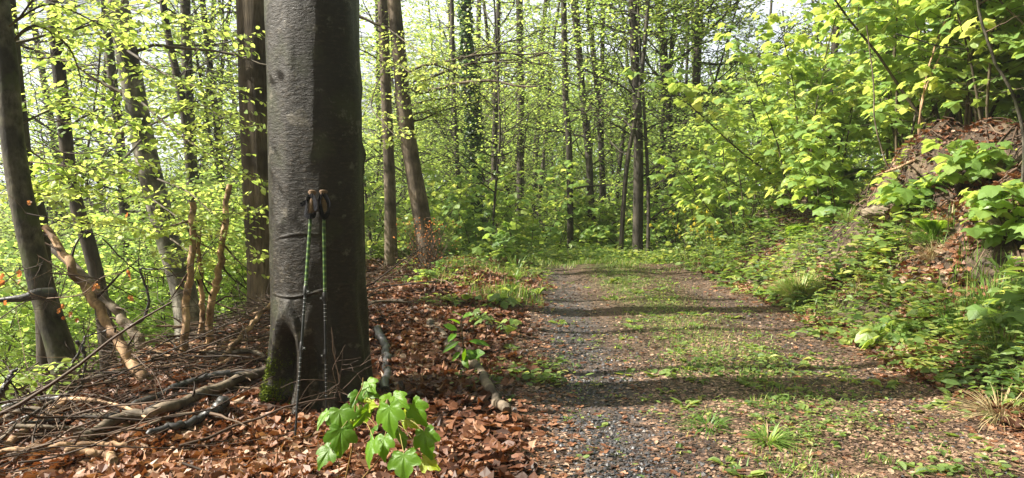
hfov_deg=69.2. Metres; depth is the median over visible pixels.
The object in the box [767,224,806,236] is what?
fern
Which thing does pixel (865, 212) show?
rock
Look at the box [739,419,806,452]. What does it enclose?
grass tuft
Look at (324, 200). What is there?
trekking pole
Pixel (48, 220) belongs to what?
woodland tree
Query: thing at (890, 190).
maple sapling
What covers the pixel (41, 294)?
beech tree
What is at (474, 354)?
dark leaved sapling
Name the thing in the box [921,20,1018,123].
maple sapling
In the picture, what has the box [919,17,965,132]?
thin trunk
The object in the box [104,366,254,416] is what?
fallen log
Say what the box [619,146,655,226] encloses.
young tree
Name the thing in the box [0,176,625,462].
ground
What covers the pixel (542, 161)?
woodland tree
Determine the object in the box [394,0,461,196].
woodland tree
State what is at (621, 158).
woodland tree
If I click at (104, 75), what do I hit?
woodland tree
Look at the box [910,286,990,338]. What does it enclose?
grass tuft
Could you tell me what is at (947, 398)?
weed seedling
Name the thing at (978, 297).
grass tuft
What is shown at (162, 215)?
beech tree
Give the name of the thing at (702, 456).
leaf crumbs
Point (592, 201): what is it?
woodland tree
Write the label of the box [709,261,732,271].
dock plant
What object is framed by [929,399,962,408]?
weed seedling
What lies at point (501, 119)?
young tree
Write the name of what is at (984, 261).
fallen branch
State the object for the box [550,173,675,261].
maple sapling
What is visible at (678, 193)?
maple sapling
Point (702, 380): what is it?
weed seedling
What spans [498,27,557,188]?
woodland tree
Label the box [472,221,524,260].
maple sapling
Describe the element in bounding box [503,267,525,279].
grass tuft
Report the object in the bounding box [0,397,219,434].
fallen branch
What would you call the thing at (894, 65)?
maple sapling
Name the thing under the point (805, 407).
weed seedling
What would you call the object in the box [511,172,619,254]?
understorey bush
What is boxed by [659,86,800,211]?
understorey bush
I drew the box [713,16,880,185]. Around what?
maple sapling
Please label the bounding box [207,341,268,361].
fallen branch
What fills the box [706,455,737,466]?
weed seedling
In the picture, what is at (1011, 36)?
maple sapling
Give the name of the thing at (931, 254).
grass tuft
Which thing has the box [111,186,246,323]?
understorey bush
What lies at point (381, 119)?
woodland tree
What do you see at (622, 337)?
weed seedling
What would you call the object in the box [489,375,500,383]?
weed seedling
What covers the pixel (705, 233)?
yellow flowering shrub
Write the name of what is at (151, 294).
understorey bush
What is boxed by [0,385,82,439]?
fallen branch
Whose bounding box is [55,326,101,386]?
bare branch
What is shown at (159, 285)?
slope undergrowth
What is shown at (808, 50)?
young tree
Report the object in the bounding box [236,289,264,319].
fallen branch
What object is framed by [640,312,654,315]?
weed seedling
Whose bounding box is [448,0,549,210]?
woodland tree
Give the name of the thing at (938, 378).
dock plant
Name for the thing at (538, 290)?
dock plant
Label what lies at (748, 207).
understorey bush
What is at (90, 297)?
dead tree
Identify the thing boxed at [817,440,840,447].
weed seedling
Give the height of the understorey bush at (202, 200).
2.217 m
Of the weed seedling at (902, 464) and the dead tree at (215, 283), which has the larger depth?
the dead tree at (215, 283)
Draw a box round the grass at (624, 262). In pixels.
[424,201,1023,477]
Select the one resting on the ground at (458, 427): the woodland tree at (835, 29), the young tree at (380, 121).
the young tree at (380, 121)
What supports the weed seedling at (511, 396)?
on the path
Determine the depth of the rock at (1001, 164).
7.01 m
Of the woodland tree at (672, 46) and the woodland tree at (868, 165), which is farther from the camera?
the woodland tree at (868, 165)
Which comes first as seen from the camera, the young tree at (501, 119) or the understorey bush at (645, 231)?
the understorey bush at (645, 231)
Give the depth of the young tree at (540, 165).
31.74 m
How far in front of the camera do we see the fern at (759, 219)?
12.61 m
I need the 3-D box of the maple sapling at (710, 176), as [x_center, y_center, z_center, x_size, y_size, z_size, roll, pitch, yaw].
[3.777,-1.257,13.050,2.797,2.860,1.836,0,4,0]
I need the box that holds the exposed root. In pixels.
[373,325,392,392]
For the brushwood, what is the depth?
4.62 m
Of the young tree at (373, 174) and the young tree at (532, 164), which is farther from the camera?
the young tree at (532, 164)
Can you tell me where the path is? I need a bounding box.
[477,263,1023,477]
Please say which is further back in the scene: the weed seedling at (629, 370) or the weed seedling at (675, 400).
the weed seedling at (629, 370)
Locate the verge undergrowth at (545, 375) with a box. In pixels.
[377,248,594,388]
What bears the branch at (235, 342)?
on the brushwood
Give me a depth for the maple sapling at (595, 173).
18.42 m
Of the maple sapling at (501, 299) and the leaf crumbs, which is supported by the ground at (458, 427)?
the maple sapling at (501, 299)
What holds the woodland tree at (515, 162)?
on the ground at (458, 427)
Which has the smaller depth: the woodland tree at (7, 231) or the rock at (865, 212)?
the rock at (865, 212)
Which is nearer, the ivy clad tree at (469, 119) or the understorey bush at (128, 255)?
the understorey bush at (128, 255)
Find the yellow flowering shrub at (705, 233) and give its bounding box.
[645,204,752,261]
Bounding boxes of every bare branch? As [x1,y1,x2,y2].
[0,352,29,416]
[51,259,221,345]
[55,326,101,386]
[65,295,152,370]
[92,219,227,302]
[110,227,209,328]
[281,346,378,410]
[293,327,385,416]
[896,15,968,63]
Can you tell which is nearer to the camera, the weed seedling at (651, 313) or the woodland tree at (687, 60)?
the weed seedling at (651, 313)
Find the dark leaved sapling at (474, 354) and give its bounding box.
[443,311,488,368]
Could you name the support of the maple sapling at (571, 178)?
on the ground at (458, 427)
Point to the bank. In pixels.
(1002, 249)
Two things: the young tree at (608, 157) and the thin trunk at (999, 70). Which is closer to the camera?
the thin trunk at (999, 70)
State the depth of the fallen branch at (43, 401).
4.44 m
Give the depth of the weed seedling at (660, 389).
4.84 m
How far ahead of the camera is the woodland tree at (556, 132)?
37.57 m
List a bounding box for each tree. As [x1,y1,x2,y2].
[0,0,152,395]
[0,0,173,318]
[0,0,202,368]
[0,0,226,409]
[0,0,241,317]
[0,0,268,341]
[0,1,157,340]
[0,52,196,316]
[0,54,105,363]
[0,77,111,366]
[0,78,115,362]
[0,165,39,287]
[9,216,147,381]
[10,0,138,388]
[30,0,240,287]
[49,79,151,304]
[50,231,152,349]
[57,107,145,305]
[86,0,240,297]
[94,0,240,303]
[115,0,242,208]
[125,0,242,322]
[131,0,238,295]
[135,59,216,310]
[137,146,186,311]
[141,0,244,285]
[142,55,243,299]
[151,0,240,254]
[152,0,240,248]
[154,0,242,300]
[159,0,241,253]
[161,202,205,356]
[182,226,216,333]
[198,86,241,312]
[198,184,258,342]
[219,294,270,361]
[236,0,269,317]
[257,0,372,414]
[359,0,448,258]
[359,0,482,267]
[359,0,591,266]
[360,0,439,254]
[360,0,445,245]
[360,2,461,230]
[360,10,460,227]
[360,36,428,236]
[361,19,444,233]
[362,0,493,233]
[362,0,549,216]
[362,0,610,244]
[363,106,423,254]
[363,127,379,240]
[366,0,530,206]
[368,93,451,220]
[371,0,576,199]
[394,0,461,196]
[394,0,600,228]
[394,26,510,204]
[409,0,557,235]
[419,90,485,202]
[423,28,511,215]
[425,28,481,188]
[428,86,503,222]
[435,15,535,217]
[446,55,524,230]
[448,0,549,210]
[450,0,605,217]
[477,0,617,220]
[481,0,564,219]
[482,0,664,244]
[484,0,587,224]
[486,146,548,231]
[488,41,547,216]
[488,103,553,223]
[489,0,653,236]
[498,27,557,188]
[503,0,673,255]
[507,78,563,231]
[509,99,598,248]
[511,96,596,248]
[513,0,677,254]
[517,0,627,224]
[524,17,584,219]
[525,0,790,248]
[526,3,595,202]
[528,0,690,217]
[529,0,613,230]
[529,133,580,227]
[532,5,631,240]
[545,8,597,190]
[551,77,628,247]
[556,0,720,262]
[558,0,842,244]
[559,125,615,235]
[572,2,689,230]
[572,19,660,250]
[572,71,644,229]
[577,56,652,230]
[579,137,633,217]
[580,4,683,216]
[583,0,755,261]
[584,0,739,261]
[586,0,781,243]
[605,0,769,208]
[608,0,745,250]
[618,128,700,240]
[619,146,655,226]
[627,63,689,242]
[633,1,709,241]
[641,0,741,242]
[644,44,687,239]
[705,41,739,188]
[707,128,757,238]
[727,0,812,209]
[730,4,871,224]
[733,23,864,209]
[737,0,927,138]
[780,0,875,168]
[816,9,898,188]
[826,20,881,183]
[846,19,1015,159]
[849,137,889,182]
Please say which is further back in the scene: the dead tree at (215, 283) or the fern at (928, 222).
the fern at (928, 222)
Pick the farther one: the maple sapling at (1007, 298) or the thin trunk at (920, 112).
the thin trunk at (920, 112)
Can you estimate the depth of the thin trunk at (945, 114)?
10.37 m
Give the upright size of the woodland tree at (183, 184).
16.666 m
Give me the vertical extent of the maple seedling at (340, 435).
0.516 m
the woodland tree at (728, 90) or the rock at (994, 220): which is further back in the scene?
the woodland tree at (728, 90)
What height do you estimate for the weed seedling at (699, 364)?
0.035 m
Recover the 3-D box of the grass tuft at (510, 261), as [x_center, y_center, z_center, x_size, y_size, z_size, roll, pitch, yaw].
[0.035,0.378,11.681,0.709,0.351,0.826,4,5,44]
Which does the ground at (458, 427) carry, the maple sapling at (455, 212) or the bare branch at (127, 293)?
the maple sapling at (455, 212)
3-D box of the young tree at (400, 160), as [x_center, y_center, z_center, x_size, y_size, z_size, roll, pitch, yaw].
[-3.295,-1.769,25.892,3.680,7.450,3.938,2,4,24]
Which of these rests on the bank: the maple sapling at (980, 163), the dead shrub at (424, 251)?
the maple sapling at (980, 163)
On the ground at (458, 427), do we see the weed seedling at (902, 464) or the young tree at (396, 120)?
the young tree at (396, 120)
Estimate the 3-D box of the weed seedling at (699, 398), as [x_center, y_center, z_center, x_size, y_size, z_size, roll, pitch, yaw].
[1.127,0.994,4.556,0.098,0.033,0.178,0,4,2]
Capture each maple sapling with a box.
[364,138,480,257]
[396,163,558,250]
[396,203,467,252]
[401,260,451,281]
[423,153,590,252]
[442,193,508,254]
[461,292,520,309]
[469,308,521,334]
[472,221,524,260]
[487,189,555,256]
[495,208,604,257]
[504,152,644,254]
[543,134,719,262]
[549,195,632,256]
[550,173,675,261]
[552,179,664,255]
[580,221,630,255]
[620,0,904,206]
[648,83,793,244]
[651,204,702,259]
[654,134,754,252]
[654,156,747,261]
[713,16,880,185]
[713,41,894,225]
[742,36,893,196]
[764,116,871,229]
[815,0,1023,128]
[819,0,944,163]
[832,0,963,184]
[839,0,997,154]
[854,311,943,349]
[867,171,952,212]
[870,0,1023,133]
[886,0,1023,124]
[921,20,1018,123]
[921,138,1017,188]
[942,4,1023,122]
[957,10,1023,69]
[959,179,1023,249]
[965,290,1023,350]
[970,0,1023,58]
[1001,1,1023,54]
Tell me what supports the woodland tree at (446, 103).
on the ground at (458, 427)
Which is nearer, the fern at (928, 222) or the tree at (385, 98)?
the fern at (928, 222)
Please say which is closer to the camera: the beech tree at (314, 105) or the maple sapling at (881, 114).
the beech tree at (314, 105)
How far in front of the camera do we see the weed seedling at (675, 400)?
4.51 m
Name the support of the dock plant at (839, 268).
on the bank
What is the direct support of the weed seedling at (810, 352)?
on the path
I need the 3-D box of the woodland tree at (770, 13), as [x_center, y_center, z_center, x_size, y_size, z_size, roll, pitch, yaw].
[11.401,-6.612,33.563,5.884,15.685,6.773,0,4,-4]
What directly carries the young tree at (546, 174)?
on the ground at (458, 427)
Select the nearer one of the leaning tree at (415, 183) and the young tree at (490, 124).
the leaning tree at (415, 183)
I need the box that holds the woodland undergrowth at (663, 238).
[398,227,726,258]
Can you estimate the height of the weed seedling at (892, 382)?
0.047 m
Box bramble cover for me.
[668,169,1023,415]
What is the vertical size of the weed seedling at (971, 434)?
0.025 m
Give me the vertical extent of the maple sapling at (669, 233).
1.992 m
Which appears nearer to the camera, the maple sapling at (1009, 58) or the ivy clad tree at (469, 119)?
the maple sapling at (1009, 58)
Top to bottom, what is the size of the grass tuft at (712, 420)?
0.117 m
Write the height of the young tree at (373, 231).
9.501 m
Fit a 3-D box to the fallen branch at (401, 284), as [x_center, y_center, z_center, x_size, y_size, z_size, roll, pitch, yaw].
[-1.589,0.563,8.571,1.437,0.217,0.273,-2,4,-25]
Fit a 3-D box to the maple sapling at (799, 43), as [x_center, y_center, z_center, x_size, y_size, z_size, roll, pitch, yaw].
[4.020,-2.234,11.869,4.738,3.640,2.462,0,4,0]
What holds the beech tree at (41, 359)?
on the ground at (458, 427)
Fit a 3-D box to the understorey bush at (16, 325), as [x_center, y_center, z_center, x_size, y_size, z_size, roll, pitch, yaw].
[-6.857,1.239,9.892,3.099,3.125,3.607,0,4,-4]
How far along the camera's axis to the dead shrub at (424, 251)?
10.34 m
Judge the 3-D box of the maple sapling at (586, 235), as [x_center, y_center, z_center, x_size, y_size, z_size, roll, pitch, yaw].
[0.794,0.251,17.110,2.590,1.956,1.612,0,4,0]
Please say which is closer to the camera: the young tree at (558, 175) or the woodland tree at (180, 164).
the woodland tree at (180, 164)
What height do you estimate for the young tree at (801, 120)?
8.471 m
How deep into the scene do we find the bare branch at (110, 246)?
5.03 m
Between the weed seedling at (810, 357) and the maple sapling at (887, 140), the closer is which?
the weed seedling at (810, 357)
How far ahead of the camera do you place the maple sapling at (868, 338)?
6.06 m
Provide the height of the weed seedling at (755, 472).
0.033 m
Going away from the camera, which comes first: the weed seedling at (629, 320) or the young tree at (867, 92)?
the weed seedling at (629, 320)
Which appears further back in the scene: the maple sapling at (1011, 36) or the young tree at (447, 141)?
the young tree at (447, 141)
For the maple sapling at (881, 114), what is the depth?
9.84 m
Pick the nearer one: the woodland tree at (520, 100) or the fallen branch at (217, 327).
the fallen branch at (217, 327)
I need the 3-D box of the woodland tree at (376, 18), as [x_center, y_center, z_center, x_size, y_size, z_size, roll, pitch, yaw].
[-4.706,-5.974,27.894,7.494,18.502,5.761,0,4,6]
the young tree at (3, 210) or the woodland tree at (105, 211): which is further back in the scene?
the woodland tree at (105, 211)
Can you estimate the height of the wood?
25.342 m
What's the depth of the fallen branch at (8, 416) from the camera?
4.27 m
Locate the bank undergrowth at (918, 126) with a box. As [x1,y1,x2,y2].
[709,120,934,281]
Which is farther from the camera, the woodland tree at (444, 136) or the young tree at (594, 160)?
the young tree at (594, 160)
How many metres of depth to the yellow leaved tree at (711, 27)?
17.89 m
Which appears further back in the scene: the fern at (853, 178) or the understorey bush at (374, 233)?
the understorey bush at (374, 233)
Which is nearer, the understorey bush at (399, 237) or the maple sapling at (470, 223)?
the maple sapling at (470, 223)
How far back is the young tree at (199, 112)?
13.51 m
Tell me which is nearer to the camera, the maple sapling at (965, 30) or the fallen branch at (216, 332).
the fallen branch at (216, 332)
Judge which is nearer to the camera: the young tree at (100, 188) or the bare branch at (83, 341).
the bare branch at (83, 341)
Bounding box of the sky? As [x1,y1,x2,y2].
[0,0,931,204]
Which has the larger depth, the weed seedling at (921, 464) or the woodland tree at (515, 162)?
the woodland tree at (515, 162)
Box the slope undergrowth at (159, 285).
[0,219,246,399]
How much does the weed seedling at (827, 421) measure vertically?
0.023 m
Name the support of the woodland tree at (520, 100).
on the ground at (458, 427)
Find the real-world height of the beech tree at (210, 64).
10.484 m
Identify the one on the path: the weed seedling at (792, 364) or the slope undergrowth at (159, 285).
the weed seedling at (792, 364)
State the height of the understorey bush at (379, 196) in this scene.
3.868 m
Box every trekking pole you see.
[294,190,317,437]
[318,190,330,424]
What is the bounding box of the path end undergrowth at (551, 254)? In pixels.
[365,239,702,263]
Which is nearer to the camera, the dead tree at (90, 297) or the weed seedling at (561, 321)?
the dead tree at (90, 297)
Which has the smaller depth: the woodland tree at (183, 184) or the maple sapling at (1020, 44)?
the maple sapling at (1020, 44)
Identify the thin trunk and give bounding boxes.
[866,25,892,168]
[917,8,951,133]
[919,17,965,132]
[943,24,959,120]
[976,0,1023,217]
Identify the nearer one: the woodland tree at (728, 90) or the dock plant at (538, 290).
the dock plant at (538, 290)
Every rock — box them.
[861,206,888,220]
[978,216,1006,235]
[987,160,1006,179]
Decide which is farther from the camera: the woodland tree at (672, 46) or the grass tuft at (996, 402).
the woodland tree at (672, 46)
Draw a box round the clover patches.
[543,262,1020,477]
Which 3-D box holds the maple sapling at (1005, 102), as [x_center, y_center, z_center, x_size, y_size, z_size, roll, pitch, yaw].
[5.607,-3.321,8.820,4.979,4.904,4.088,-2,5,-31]
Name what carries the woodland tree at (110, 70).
on the ground at (458, 427)
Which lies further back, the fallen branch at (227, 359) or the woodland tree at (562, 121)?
the woodland tree at (562, 121)
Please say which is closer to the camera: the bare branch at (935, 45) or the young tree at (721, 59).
the bare branch at (935, 45)
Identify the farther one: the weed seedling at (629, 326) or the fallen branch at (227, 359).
the weed seedling at (629, 326)
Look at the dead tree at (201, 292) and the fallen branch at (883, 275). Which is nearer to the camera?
the dead tree at (201, 292)
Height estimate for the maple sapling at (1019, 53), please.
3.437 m
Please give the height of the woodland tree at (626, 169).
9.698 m
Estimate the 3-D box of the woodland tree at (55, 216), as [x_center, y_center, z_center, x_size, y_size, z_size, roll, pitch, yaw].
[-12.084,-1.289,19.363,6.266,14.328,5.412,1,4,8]
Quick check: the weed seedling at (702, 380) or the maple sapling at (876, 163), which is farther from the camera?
the maple sapling at (876, 163)
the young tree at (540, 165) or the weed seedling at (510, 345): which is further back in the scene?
the young tree at (540, 165)
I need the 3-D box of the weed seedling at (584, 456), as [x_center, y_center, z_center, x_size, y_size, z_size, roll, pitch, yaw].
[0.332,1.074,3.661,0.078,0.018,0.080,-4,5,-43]
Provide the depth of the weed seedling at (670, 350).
5.92 m
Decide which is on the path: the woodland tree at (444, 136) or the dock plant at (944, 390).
the dock plant at (944, 390)
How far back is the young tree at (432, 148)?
17.55 m
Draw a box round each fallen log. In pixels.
[67,366,265,441]
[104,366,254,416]
[146,396,245,434]
[426,318,511,415]
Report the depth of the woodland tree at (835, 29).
15.87 m
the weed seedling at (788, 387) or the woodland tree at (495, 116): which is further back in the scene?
the woodland tree at (495, 116)
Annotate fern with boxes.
[747,218,778,229]
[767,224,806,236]
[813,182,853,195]
[820,168,874,181]
[913,218,952,233]
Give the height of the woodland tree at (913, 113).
14.419 m
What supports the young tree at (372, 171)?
on the ground at (458, 427)
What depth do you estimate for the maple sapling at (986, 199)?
5.89 m
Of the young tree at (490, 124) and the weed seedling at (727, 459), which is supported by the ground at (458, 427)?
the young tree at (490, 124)
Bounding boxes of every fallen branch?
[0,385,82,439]
[0,391,167,453]
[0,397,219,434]
[0,406,125,423]
[1,382,61,408]
[2,368,116,409]
[4,381,84,446]
[23,383,155,417]
[27,358,228,423]
[42,368,126,395]
[64,445,117,464]
[146,333,267,360]
[159,305,268,345]
[169,317,251,342]
[178,330,231,340]
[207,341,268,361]
[218,344,260,364]
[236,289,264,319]
[367,281,436,290]
[368,283,407,305]
[374,298,444,316]
[630,423,650,427]
[780,337,810,348]
[857,260,914,278]
[860,142,920,181]
[928,200,953,249]
[979,259,1005,272]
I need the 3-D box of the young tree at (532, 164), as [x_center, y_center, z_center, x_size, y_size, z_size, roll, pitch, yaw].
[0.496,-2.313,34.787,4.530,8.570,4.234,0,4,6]
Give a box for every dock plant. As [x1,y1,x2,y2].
[494,280,524,293]
[532,287,547,293]
[602,277,621,282]
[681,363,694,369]
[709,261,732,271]
[822,261,852,280]
[850,266,896,281]
[866,273,916,297]
[934,370,951,383]
[936,387,963,398]
[961,360,981,374]
[982,257,1023,272]
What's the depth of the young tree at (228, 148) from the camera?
18.80 m
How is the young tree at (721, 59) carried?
on the bank
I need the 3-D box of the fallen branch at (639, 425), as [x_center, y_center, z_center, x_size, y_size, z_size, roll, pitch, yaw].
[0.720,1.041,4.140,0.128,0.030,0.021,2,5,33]
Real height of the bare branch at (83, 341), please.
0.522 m
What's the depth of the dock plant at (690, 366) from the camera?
5.31 m
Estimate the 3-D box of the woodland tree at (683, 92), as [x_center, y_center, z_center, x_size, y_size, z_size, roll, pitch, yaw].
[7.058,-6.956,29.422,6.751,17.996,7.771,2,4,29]
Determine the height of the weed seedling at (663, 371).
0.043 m
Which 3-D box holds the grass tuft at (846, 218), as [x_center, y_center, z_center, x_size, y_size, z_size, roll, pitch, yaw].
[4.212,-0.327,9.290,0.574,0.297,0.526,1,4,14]
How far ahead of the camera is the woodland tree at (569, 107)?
38.58 m
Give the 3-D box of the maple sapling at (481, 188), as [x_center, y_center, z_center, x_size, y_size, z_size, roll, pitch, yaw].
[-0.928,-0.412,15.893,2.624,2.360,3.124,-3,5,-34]
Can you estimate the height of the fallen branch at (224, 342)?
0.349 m
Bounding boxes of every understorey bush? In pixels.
[0,97,246,338]
[0,190,172,390]
[0,196,186,362]
[0,217,127,405]
[0,238,204,389]
[0,267,139,367]
[0,290,86,371]
[9,196,233,346]
[88,97,396,303]
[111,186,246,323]
[114,144,370,288]
[200,188,366,288]
[365,204,403,259]
[366,200,444,243]
[380,185,503,252]
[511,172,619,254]
[558,207,669,251]
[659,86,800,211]
[660,166,776,234]
[712,162,779,232]
[853,159,877,190]
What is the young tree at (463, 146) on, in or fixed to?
on the ground at (458, 427)
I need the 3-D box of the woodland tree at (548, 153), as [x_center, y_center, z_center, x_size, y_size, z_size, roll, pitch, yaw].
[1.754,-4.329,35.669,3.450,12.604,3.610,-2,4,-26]
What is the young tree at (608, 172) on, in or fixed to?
on the ground at (458, 427)
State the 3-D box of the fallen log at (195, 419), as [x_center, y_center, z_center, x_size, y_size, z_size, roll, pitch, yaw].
[-1.588,0.961,3.900,0.405,0.120,0.533,2,4,29]
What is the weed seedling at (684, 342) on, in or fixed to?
on the path
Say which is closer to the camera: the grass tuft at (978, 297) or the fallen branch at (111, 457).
the fallen branch at (111, 457)
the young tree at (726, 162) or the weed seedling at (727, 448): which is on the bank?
the young tree at (726, 162)
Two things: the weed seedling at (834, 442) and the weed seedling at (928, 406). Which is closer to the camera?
the weed seedling at (834, 442)
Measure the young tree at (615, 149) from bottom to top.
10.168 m
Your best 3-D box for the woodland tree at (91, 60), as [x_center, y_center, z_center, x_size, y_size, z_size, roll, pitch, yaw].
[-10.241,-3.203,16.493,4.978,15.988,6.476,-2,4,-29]
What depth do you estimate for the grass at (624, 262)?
6.93 m
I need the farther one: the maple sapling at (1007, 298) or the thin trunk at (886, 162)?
the thin trunk at (886, 162)
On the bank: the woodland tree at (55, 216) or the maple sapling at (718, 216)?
the maple sapling at (718, 216)
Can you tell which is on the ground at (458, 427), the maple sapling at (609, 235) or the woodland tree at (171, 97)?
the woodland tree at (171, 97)
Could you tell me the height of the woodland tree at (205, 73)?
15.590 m
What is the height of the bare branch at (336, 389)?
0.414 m
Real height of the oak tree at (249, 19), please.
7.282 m
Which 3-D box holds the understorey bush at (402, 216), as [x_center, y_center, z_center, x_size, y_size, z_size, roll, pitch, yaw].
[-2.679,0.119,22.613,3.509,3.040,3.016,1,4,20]
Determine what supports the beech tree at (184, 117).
on the ground at (458, 427)
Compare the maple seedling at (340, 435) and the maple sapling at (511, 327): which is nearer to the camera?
the maple seedling at (340, 435)
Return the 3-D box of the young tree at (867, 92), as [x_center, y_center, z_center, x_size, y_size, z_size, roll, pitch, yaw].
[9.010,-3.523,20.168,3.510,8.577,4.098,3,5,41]
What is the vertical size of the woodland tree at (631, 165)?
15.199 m
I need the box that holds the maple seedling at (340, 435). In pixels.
[316,377,440,477]
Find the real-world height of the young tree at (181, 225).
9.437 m
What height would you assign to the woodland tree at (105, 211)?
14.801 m
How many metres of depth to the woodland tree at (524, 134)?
38.69 m
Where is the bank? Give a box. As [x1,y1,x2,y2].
[669,116,1023,397]
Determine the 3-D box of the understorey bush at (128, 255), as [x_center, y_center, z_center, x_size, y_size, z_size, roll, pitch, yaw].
[-6.064,0.744,11.663,2.808,2.832,3.268,4,5,45]
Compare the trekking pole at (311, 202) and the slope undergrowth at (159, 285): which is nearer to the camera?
the trekking pole at (311, 202)
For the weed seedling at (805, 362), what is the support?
on the path
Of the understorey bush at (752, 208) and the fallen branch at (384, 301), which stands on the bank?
the understorey bush at (752, 208)
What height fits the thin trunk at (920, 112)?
1.778 m
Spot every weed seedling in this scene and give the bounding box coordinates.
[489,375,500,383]
[504,343,518,349]
[505,394,515,401]
[548,319,567,324]
[574,454,588,459]
[615,368,633,375]
[618,335,633,339]
[623,323,642,328]
[625,318,640,321]
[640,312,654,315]
[644,369,670,375]
[655,387,675,392]
[667,348,684,353]
[670,397,699,407]
[674,341,688,345]
[676,443,691,453]
[684,363,702,369]
[686,374,708,384]
[688,396,701,404]
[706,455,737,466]
[723,446,747,453]
[724,464,766,476]
[741,381,763,389]
[747,412,777,422]
[750,352,778,357]
[753,424,777,432]
[762,394,786,404]
[770,381,798,389]
[776,463,806,472]
[784,361,808,366]
[785,430,811,435]
[786,403,812,413]
[791,352,816,359]
[794,360,811,364]
[806,350,824,354]
[811,419,831,426]
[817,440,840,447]
[827,428,845,436]
[838,378,861,383]
[866,378,900,388]
[892,461,932,477]
[904,462,936,470]
[905,404,932,410]
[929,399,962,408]
[940,395,964,403]
[944,432,980,438]
[959,409,992,418]
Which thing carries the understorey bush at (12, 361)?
on the ground at (458, 427)
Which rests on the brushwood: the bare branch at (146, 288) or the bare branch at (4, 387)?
the bare branch at (4, 387)
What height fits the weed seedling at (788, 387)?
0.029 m
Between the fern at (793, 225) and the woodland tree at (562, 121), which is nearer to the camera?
the fern at (793, 225)
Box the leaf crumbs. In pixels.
[433,262,1023,477]
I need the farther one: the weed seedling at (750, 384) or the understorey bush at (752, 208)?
the understorey bush at (752, 208)
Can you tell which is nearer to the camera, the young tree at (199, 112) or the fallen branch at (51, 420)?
the fallen branch at (51, 420)
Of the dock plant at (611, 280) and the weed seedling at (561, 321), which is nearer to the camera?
the weed seedling at (561, 321)
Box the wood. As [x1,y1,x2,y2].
[0,0,1013,331]
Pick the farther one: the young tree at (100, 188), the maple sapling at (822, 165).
the young tree at (100, 188)
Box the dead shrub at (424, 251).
[382,207,463,275]
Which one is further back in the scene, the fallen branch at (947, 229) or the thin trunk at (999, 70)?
the fallen branch at (947, 229)
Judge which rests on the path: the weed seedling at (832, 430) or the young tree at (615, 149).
the weed seedling at (832, 430)
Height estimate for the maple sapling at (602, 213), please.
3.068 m
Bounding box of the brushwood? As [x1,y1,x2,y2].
[0,224,506,477]
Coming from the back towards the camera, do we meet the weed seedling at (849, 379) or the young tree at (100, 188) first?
the young tree at (100, 188)
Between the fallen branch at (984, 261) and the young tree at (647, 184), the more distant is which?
the young tree at (647, 184)
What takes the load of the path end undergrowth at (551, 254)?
on the ground at (458, 427)
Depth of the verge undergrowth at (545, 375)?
7.71 m
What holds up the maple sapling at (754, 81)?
on the bank
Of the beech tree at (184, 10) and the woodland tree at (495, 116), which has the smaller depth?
the beech tree at (184, 10)
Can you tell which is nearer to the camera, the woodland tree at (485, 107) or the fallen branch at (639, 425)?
the fallen branch at (639, 425)
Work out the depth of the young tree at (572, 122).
22.15 m
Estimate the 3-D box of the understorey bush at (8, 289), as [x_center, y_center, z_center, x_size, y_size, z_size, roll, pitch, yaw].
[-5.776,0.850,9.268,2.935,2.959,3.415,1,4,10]
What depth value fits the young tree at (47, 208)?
15.27 m
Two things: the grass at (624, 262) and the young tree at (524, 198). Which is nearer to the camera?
the grass at (624, 262)
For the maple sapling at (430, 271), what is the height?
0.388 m
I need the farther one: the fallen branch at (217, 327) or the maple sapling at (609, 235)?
the maple sapling at (609, 235)
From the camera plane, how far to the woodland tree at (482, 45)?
23.89 m
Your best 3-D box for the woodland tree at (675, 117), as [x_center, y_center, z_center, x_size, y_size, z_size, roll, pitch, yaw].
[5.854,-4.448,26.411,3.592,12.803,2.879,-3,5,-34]
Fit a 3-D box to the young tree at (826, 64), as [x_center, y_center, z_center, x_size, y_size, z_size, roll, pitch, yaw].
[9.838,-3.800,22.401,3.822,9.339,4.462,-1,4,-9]
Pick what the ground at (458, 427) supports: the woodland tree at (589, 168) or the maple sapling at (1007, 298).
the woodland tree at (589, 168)
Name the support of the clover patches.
on the path
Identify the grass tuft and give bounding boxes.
[502,253,530,269]
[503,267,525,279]
[673,410,739,436]
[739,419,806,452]
[762,270,829,302]
[829,204,857,222]
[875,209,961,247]
[894,229,962,262]
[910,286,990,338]
[925,384,1023,436]
[939,268,1023,312]
[960,300,1023,366]
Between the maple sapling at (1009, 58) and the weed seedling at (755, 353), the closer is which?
the weed seedling at (755, 353)
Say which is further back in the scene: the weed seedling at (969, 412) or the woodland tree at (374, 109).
the woodland tree at (374, 109)

